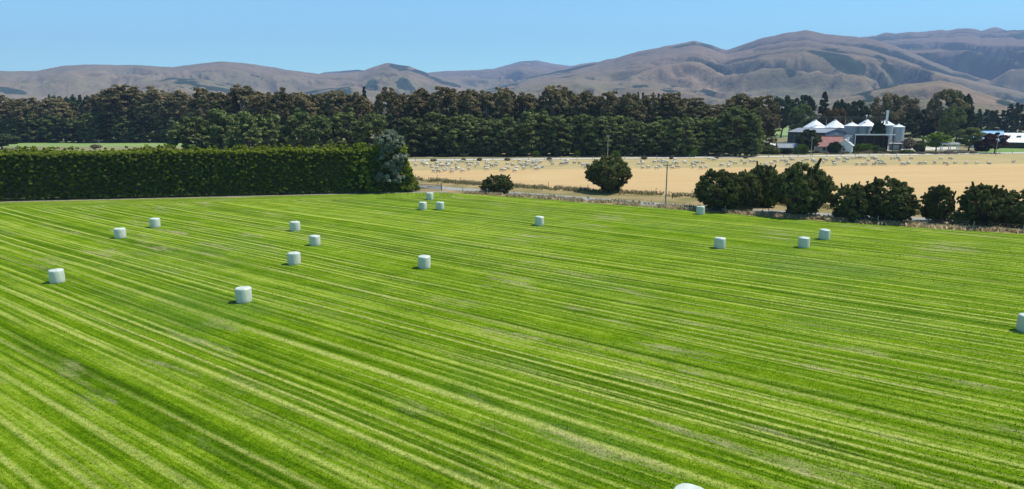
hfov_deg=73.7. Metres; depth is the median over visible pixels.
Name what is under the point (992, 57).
mountains
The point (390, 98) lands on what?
gum tree
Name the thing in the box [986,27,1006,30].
mountains
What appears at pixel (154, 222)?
wrapped bale
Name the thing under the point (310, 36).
sky
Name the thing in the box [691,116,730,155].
broadleaf tree
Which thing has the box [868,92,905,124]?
gum tree
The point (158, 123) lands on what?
broadleaf tree
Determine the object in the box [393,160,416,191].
conifer tree
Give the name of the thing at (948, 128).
broadleaf tree
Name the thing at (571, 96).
gum tree
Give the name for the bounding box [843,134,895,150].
open shed
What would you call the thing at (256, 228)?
field
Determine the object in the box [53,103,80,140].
gum tree
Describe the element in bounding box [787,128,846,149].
machinery shed
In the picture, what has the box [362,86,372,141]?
pine tree
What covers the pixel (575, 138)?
broadleaf tree
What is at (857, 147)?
shrub
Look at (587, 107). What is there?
gum tree
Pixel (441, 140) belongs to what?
broadleaf tree
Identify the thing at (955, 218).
shrub
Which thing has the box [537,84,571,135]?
gum tree
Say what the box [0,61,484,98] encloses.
hills
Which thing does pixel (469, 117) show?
broadleaf tree
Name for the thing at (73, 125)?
broadleaf tree
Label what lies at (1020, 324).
wrapped bale
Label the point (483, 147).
broadleaf tree
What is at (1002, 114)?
pine tree
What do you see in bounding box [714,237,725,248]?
wrapped bale
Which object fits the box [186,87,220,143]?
gum tree
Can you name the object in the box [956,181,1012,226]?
bush
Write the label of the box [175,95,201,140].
gum tree
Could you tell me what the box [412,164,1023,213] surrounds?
stubble paddock
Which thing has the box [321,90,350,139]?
gum tree
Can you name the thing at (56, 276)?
wrapped bale
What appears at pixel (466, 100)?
gum tree
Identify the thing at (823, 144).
farmhouse
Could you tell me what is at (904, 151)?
shrub
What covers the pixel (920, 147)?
shrub
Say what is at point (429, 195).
wrapped bale
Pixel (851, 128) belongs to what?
grain silo
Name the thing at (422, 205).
wrapped bale
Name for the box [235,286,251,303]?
wrapped bale
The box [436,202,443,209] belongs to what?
wrapped bale
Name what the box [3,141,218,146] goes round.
pale paddock
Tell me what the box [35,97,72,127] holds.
gum tree
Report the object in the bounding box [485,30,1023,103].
hills
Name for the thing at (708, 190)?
bush
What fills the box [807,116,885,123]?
gantry conveyor
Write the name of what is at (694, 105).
gum tree
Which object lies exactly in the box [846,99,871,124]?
spreading tree
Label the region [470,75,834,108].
hills
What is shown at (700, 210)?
wrapped bale
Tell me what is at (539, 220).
wrapped bale
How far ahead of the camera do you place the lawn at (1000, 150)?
260.48 m
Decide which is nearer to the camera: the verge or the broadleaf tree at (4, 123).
the verge
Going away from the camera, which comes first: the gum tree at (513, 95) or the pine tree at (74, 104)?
the gum tree at (513, 95)
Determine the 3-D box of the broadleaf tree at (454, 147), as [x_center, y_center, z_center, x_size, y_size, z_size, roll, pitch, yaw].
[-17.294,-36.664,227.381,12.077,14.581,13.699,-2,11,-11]
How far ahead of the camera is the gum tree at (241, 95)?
251.98 m
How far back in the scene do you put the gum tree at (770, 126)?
242.40 m
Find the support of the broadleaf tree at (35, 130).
on the pale paddock at (89, 143)
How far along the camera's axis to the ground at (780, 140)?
236.18 m
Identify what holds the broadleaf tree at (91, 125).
on the pale paddock at (89, 143)
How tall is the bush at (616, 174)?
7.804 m
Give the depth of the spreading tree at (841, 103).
369.96 m
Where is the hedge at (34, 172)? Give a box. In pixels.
[0,142,408,200]
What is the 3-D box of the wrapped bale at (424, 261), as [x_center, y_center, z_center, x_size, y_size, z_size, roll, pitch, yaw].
[-8.282,1.625,64.521,1.198,1.188,1.238,2,11,9]
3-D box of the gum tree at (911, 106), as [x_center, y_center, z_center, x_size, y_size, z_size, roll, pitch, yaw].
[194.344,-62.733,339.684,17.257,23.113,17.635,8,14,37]
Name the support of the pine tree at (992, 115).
on the ground at (780, 140)
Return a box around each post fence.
[415,150,1023,160]
[415,174,922,206]
[423,186,1023,231]
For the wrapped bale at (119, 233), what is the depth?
79.42 m
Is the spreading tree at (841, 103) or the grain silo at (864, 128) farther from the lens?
the spreading tree at (841, 103)
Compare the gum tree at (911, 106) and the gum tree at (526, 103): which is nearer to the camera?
the gum tree at (526, 103)
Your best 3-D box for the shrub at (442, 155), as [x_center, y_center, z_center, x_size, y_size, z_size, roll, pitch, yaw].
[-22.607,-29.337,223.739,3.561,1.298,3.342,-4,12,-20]
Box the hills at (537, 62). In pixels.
[495,60,594,68]
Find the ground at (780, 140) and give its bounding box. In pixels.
[0,120,1023,199]
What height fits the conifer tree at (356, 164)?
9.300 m
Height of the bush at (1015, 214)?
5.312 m
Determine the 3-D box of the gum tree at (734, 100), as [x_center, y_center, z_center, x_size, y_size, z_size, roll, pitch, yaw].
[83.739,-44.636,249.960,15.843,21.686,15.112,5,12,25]
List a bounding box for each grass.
[0,190,401,200]
[416,177,956,214]
[418,176,952,213]
[458,190,1023,233]
[519,193,1021,230]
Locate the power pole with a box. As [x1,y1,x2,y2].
[663,163,671,203]
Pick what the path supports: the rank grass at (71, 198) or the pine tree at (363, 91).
the rank grass at (71, 198)
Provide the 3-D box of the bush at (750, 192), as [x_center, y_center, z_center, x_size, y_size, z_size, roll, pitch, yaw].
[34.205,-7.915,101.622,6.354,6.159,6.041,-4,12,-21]
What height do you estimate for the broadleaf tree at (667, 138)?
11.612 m
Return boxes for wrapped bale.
[48,268,64,283]
[113,227,125,238]
[149,217,160,227]
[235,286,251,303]
[287,251,300,264]
[289,221,299,230]
[309,235,320,245]
[418,255,430,268]
[419,202,426,209]
[426,192,432,199]
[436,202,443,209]
[535,216,543,225]
[674,483,703,488]
[696,206,704,214]
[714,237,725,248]
[798,236,809,247]
[818,229,829,239]
[1016,313,1023,331]
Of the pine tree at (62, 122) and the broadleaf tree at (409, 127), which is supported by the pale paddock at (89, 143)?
the pine tree at (62, 122)
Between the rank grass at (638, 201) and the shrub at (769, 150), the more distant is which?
the shrub at (769, 150)
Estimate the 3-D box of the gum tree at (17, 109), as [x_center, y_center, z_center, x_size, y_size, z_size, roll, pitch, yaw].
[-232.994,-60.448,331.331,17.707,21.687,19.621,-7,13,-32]
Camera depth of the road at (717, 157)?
225.45 m
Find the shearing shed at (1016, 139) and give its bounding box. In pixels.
[1003,132,1023,147]
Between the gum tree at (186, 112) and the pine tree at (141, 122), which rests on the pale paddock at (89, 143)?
the pine tree at (141, 122)
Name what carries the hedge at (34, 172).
on the ground at (780, 140)
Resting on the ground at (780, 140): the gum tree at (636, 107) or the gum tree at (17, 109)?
the gum tree at (636, 107)
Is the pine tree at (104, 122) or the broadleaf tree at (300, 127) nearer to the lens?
the broadleaf tree at (300, 127)
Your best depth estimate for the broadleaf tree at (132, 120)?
325.85 m
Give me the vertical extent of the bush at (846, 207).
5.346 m
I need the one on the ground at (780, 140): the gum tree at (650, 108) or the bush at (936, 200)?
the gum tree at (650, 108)
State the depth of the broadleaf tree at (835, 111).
316.70 m
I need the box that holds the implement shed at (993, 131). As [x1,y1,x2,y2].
[970,130,1003,147]
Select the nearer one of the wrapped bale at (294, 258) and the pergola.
the wrapped bale at (294, 258)
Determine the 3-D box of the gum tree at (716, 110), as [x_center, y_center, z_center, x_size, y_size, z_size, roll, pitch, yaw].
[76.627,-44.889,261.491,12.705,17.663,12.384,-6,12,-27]
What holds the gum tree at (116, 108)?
on the ground at (780, 140)
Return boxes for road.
[408,152,1023,160]
[419,185,947,222]
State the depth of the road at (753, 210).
111.74 m
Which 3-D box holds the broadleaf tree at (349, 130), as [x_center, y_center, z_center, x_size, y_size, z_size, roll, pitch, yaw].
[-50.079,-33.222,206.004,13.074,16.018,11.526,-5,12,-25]
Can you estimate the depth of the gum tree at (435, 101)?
236.00 m
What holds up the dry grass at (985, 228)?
on the verge
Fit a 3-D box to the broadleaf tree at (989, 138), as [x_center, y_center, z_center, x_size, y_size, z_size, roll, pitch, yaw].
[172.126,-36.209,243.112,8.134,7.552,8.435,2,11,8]
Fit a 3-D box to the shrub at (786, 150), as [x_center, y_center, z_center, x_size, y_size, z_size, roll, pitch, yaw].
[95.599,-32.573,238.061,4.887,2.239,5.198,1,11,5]
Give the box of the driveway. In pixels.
[925,147,957,149]
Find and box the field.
[0,192,1023,488]
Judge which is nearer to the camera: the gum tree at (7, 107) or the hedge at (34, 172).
the hedge at (34, 172)
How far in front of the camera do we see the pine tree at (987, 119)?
383.85 m
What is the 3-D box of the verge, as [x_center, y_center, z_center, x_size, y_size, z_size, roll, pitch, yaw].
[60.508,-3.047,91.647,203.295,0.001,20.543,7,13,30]
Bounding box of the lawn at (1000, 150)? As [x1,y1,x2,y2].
[979,148,1023,152]
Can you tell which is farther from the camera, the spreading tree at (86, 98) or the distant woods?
the distant woods
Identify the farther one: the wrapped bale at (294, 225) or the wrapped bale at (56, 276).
the wrapped bale at (294, 225)
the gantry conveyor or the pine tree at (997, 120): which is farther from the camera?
the pine tree at (997, 120)
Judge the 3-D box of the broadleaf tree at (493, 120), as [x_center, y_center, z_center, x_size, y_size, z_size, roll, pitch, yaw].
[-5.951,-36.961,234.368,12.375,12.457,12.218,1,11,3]
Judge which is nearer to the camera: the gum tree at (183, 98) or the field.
the field
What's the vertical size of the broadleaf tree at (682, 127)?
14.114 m
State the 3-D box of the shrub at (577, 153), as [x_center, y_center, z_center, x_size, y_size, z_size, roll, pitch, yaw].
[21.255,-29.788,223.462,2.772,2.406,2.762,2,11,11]
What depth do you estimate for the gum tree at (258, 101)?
236.73 m
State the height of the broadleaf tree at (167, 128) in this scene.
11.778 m
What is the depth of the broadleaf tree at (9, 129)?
325.63 m
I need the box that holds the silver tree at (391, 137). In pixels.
[372,129,409,189]
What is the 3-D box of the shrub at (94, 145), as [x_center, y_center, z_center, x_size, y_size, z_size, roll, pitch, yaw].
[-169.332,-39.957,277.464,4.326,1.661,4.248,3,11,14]
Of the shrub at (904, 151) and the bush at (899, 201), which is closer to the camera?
the bush at (899, 201)
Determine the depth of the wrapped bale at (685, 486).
24.70 m
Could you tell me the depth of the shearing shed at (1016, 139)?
276.76 m
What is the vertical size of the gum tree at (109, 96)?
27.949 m
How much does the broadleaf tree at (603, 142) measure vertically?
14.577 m
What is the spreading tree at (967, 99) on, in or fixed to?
on the ground at (780, 140)
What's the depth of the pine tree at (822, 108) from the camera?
322.57 m
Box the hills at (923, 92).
[813,80,1023,117]
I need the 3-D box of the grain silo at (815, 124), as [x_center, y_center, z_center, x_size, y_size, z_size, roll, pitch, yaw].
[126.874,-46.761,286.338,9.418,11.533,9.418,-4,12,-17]
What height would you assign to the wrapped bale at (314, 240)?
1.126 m
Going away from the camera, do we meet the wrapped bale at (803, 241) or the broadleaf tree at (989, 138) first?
the wrapped bale at (803, 241)
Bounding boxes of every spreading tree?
[0,134,21,149]
[63,94,78,105]
[81,94,93,107]
[771,95,798,136]
[785,95,817,124]
[793,129,822,148]
[832,99,850,120]
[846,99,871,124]
[905,109,936,140]
[945,93,974,138]
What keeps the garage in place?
on the ground at (780, 140)
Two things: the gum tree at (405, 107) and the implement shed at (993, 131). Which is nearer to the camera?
the gum tree at (405, 107)
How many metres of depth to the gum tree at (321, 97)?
241.68 m
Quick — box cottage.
[840,137,853,152]
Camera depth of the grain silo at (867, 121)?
291.96 m
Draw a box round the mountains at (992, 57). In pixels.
[860,28,1023,90]
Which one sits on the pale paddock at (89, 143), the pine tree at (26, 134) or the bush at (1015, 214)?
the pine tree at (26, 134)
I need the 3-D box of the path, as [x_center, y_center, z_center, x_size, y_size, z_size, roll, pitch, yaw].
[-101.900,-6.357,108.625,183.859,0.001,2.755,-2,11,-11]
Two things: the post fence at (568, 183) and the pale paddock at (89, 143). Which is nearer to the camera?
the post fence at (568, 183)
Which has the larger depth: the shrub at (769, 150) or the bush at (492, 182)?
the shrub at (769, 150)
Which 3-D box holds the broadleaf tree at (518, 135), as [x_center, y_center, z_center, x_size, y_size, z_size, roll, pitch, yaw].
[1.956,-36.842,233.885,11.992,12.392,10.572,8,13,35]
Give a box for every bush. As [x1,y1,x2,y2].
[478,174,514,192]
[584,150,632,191]
[693,168,742,208]
[721,170,763,209]
[744,161,777,205]
[765,158,838,214]
[829,181,874,221]
[850,175,921,221]
[919,184,956,221]
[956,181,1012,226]
[991,188,1023,228]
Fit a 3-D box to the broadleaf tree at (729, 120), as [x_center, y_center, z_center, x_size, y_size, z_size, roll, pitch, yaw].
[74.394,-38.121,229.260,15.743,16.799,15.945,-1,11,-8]
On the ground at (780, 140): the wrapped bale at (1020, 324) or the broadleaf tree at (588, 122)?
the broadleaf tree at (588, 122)
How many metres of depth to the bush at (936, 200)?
90.40 m
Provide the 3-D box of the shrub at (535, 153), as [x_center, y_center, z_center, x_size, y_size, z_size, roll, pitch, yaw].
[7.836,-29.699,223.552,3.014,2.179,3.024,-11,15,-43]
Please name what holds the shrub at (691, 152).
on the ground at (780, 140)
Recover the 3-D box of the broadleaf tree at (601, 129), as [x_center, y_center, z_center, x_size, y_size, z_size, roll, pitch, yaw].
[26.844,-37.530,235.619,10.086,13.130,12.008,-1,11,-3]
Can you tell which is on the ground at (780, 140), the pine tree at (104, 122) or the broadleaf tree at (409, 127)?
the broadleaf tree at (409, 127)
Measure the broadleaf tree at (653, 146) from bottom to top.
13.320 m
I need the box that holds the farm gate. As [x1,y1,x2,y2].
[417,183,441,189]
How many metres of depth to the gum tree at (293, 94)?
252.72 m
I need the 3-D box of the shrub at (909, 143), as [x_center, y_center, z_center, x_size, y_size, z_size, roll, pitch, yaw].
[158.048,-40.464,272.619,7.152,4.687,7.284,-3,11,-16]
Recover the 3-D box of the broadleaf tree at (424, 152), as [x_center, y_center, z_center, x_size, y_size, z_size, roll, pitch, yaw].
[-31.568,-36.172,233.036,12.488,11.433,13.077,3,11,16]
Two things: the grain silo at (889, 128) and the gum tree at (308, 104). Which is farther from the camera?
the grain silo at (889, 128)
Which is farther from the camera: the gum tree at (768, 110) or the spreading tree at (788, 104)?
the spreading tree at (788, 104)
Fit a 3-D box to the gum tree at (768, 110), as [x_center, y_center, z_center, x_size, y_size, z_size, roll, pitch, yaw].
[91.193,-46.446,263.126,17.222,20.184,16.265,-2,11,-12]
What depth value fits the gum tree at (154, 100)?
323.90 m
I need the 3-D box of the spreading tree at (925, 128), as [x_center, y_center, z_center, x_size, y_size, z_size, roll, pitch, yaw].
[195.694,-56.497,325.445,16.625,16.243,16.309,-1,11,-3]
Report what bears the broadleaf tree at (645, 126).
on the ground at (780, 140)
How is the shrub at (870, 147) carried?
on the ground at (780, 140)
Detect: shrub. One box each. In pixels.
[89,144,101,147]
[403,175,420,190]
[437,153,447,156]
[531,151,540,156]
[573,150,580,156]
[611,150,619,155]
[687,148,697,156]
[760,146,781,153]
[761,173,777,207]
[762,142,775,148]
[780,148,793,153]
[794,144,808,153]
[827,141,842,152]
[853,143,867,151]
[864,143,874,150]
[870,120,885,133]
[900,149,915,153]
[901,137,916,148]
[912,140,925,151]
[947,210,970,225]
[973,140,990,150]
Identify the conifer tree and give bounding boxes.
[344,142,375,191]
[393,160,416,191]
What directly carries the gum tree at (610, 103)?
on the ground at (780, 140)
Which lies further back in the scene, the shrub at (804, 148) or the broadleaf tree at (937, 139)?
the broadleaf tree at (937, 139)
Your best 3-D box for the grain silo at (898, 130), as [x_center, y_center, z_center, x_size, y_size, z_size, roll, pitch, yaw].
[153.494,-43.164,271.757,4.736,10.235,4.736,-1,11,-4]
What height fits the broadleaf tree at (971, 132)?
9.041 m
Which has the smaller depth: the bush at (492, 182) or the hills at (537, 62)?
the bush at (492, 182)
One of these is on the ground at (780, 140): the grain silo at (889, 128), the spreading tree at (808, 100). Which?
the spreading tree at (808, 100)
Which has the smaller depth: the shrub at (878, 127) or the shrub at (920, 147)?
the shrub at (920, 147)
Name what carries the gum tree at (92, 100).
on the pale paddock at (89, 143)
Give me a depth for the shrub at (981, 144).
254.50 m
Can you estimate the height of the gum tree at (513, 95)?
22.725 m
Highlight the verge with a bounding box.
[415,179,1023,233]
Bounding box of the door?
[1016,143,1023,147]
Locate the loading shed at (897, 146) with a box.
[889,143,902,149]
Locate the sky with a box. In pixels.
[0,0,1023,73]
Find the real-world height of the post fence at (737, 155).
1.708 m
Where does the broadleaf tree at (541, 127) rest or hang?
on the ground at (780, 140)
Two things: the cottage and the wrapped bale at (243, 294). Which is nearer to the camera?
the wrapped bale at (243, 294)
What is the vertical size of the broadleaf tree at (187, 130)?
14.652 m
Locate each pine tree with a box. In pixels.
[17,110,44,142]
[50,118,82,142]
[70,102,79,129]
[77,95,83,112]
[96,114,120,142]
[131,110,159,142]
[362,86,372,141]
[817,91,829,125]
[903,113,924,143]
[953,108,979,145]
[972,109,984,129]
[978,109,990,129]
[983,110,997,129]
[990,110,1000,129]
[996,110,1007,131]
[1001,104,1015,131]
[1008,102,1021,131]
[1014,104,1023,131]
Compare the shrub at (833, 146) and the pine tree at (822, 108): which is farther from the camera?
the pine tree at (822, 108)
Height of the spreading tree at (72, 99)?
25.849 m
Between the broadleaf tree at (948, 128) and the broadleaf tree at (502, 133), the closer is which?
the broadleaf tree at (502, 133)
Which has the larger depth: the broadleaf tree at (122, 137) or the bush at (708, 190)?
the broadleaf tree at (122, 137)
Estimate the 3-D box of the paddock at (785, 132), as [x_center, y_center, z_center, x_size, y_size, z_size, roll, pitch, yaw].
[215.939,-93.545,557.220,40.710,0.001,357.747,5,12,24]
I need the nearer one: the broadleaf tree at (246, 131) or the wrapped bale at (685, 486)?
the wrapped bale at (685, 486)
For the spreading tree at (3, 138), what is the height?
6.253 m
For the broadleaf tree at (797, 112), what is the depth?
322.09 m
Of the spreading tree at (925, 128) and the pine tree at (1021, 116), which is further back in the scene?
the pine tree at (1021, 116)
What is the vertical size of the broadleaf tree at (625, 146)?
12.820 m
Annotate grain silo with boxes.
[803,119,826,127]
[826,119,843,130]
[844,121,858,134]
[858,119,873,129]
[858,122,871,133]
[884,123,893,148]
[890,123,904,148]
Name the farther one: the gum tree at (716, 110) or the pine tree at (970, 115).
the pine tree at (970, 115)
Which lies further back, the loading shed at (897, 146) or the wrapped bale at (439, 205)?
the loading shed at (897, 146)
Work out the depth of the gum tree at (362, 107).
241.57 m
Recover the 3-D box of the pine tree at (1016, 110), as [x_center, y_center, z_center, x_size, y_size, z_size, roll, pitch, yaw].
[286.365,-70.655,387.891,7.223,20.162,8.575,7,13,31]
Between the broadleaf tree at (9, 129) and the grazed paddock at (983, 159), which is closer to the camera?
the grazed paddock at (983, 159)
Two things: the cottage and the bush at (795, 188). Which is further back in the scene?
the cottage
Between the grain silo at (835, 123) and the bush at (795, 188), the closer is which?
the bush at (795, 188)
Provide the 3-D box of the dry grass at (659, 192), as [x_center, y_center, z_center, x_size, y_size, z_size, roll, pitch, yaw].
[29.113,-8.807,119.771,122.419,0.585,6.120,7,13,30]
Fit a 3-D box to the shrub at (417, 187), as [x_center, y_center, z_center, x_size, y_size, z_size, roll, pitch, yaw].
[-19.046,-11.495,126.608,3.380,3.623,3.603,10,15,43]
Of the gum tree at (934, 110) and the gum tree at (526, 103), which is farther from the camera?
the gum tree at (934, 110)
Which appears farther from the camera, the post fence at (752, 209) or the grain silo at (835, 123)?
the grain silo at (835, 123)
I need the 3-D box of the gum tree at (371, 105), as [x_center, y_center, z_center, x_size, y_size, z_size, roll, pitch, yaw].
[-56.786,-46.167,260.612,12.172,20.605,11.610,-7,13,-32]
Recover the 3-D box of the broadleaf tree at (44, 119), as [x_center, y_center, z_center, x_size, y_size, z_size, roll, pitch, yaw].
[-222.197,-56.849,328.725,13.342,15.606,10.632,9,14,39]
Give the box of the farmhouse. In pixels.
[814,133,844,152]
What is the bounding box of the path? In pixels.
[0,191,447,201]
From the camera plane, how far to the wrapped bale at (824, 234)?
78.59 m
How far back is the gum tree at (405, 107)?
241.74 m
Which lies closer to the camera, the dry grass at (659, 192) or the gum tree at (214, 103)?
the dry grass at (659, 192)
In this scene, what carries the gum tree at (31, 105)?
on the ground at (780, 140)
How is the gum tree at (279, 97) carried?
on the ground at (780, 140)
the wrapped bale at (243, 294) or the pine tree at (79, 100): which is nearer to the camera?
the wrapped bale at (243, 294)
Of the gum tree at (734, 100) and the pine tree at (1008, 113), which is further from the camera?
the pine tree at (1008, 113)
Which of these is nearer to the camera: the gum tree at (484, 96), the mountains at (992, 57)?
the gum tree at (484, 96)
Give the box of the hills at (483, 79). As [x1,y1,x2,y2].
[320,64,568,89]
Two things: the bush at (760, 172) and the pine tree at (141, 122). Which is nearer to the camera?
the bush at (760, 172)
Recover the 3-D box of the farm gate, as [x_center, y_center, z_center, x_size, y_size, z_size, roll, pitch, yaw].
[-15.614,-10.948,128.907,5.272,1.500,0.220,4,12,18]
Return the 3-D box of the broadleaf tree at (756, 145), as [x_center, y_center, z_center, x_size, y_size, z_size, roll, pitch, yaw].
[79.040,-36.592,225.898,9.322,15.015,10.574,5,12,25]
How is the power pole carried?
on the verge
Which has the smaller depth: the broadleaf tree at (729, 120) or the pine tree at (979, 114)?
the broadleaf tree at (729, 120)
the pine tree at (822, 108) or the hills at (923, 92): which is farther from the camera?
the hills at (923, 92)
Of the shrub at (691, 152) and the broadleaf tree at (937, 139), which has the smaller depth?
the shrub at (691, 152)
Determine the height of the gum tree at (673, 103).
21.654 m
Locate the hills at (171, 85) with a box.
[1,78,398,113]
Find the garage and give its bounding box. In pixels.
[775,143,798,153]
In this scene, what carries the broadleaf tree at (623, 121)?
on the ground at (780, 140)
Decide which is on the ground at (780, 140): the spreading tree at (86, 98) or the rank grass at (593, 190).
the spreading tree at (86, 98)
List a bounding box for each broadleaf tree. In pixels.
[0,115,16,140]
[0,117,27,141]
[23,112,56,141]
[37,110,63,141]
[62,118,88,141]
[76,112,110,142]
[109,113,136,142]
[122,114,147,141]
[145,115,166,141]
[159,119,182,141]
[165,112,217,149]
[197,108,235,149]
[223,111,263,148]
[255,110,293,148]
[280,107,314,152]
[306,110,341,147]
[326,107,367,147]
[357,112,388,146]
[392,116,429,154]
[408,123,431,154]
[420,112,451,155]
[428,114,453,154]
[443,112,478,155]
[454,114,479,154]
[463,114,500,155]
[480,118,505,152]
[490,114,519,155]
[502,119,530,148]
[509,107,553,155]
[528,109,558,154]
[535,115,577,155]
[562,122,587,154]
[563,114,599,155]
[578,116,604,154]
[585,112,625,155]
[604,115,636,150]
[612,118,648,155]
[629,123,655,153]
[639,116,678,155]
[654,122,683,153]
[667,114,705,155]
[683,118,710,154]
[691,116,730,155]
[713,106,761,155]
[738,111,765,155]
[788,104,816,130]
[820,107,850,125]
[921,132,952,151]
[938,106,966,145]
[954,127,986,150]
[980,132,1011,152]
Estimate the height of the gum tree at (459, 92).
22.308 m
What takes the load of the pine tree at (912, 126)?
on the ground at (780, 140)
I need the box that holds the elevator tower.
[885,110,889,123]
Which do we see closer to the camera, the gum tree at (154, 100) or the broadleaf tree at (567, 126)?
the broadleaf tree at (567, 126)
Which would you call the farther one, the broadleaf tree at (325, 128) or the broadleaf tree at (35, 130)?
the broadleaf tree at (35, 130)
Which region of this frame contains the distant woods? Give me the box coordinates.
[774,112,1023,126]
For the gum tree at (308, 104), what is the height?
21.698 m
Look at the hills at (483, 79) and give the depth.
5477.31 m
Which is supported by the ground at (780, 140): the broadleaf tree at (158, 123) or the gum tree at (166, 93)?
the gum tree at (166, 93)
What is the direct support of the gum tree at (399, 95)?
on the ground at (780, 140)
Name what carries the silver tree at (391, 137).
on the ground at (780, 140)
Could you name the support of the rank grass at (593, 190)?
on the verge
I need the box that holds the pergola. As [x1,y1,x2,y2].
[940,143,959,151]
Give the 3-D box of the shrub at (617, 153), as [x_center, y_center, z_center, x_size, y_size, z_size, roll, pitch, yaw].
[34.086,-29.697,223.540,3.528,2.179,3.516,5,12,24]
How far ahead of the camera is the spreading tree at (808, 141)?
241.51 m
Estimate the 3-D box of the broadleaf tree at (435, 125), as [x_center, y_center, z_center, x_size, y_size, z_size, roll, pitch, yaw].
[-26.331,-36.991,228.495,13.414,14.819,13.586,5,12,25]
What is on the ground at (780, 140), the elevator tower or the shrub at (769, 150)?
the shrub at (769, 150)
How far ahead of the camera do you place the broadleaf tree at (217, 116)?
200.00 m
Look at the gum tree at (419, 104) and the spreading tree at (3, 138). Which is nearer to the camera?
the gum tree at (419, 104)
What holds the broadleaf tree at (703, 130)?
on the ground at (780, 140)
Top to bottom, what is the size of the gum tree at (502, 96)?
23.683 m
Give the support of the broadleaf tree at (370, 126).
on the ground at (780, 140)
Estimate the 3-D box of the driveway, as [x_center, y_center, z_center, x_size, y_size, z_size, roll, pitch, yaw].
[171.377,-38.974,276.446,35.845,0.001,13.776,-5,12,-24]
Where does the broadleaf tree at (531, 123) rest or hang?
on the ground at (780, 140)
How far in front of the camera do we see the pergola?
248.61 m
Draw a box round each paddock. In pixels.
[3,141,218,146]
[409,154,1023,170]
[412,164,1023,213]
[775,126,788,136]
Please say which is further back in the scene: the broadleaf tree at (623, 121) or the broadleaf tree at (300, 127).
the broadleaf tree at (623, 121)
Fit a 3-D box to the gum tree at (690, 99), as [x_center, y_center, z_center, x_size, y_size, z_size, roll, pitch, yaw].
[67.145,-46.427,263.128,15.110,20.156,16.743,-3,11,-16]
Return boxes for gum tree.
[0,94,21,129]
[9,97,48,137]
[27,102,59,136]
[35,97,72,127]
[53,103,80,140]
[81,94,115,141]
[95,84,151,135]
[109,90,153,132]
[132,86,174,141]
[151,92,175,130]
[160,89,198,137]
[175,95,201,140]
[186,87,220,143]
[206,92,236,149]
[222,84,260,142]
[244,91,280,146]
[264,87,296,145]
[280,92,304,141]
[286,92,318,143]
[305,92,331,143]
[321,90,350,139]
[342,91,370,143]
[354,96,375,139]
[373,86,403,130]
[384,94,407,116]
[394,94,419,125]
[406,87,438,136]
[425,86,463,120]
[439,91,469,113]
[458,89,485,121]
[472,90,502,124]
[483,86,514,119]
[503,90,517,134]
[512,92,540,121]
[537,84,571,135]
[553,86,582,122]
[571,89,600,121]
[591,90,622,119]
[614,93,645,143]
[634,94,664,123]
[651,92,692,123]
[676,97,702,116]
[679,97,712,141]
[698,104,721,119]
[718,92,763,147]
[742,98,771,136]
[748,95,781,145]
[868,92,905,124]
[891,95,921,126]
[924,88,970,131]
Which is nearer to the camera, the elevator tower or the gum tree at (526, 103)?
the gum tree at (526, 103)
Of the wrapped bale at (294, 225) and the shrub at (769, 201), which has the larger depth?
the shrub at (769, 201)

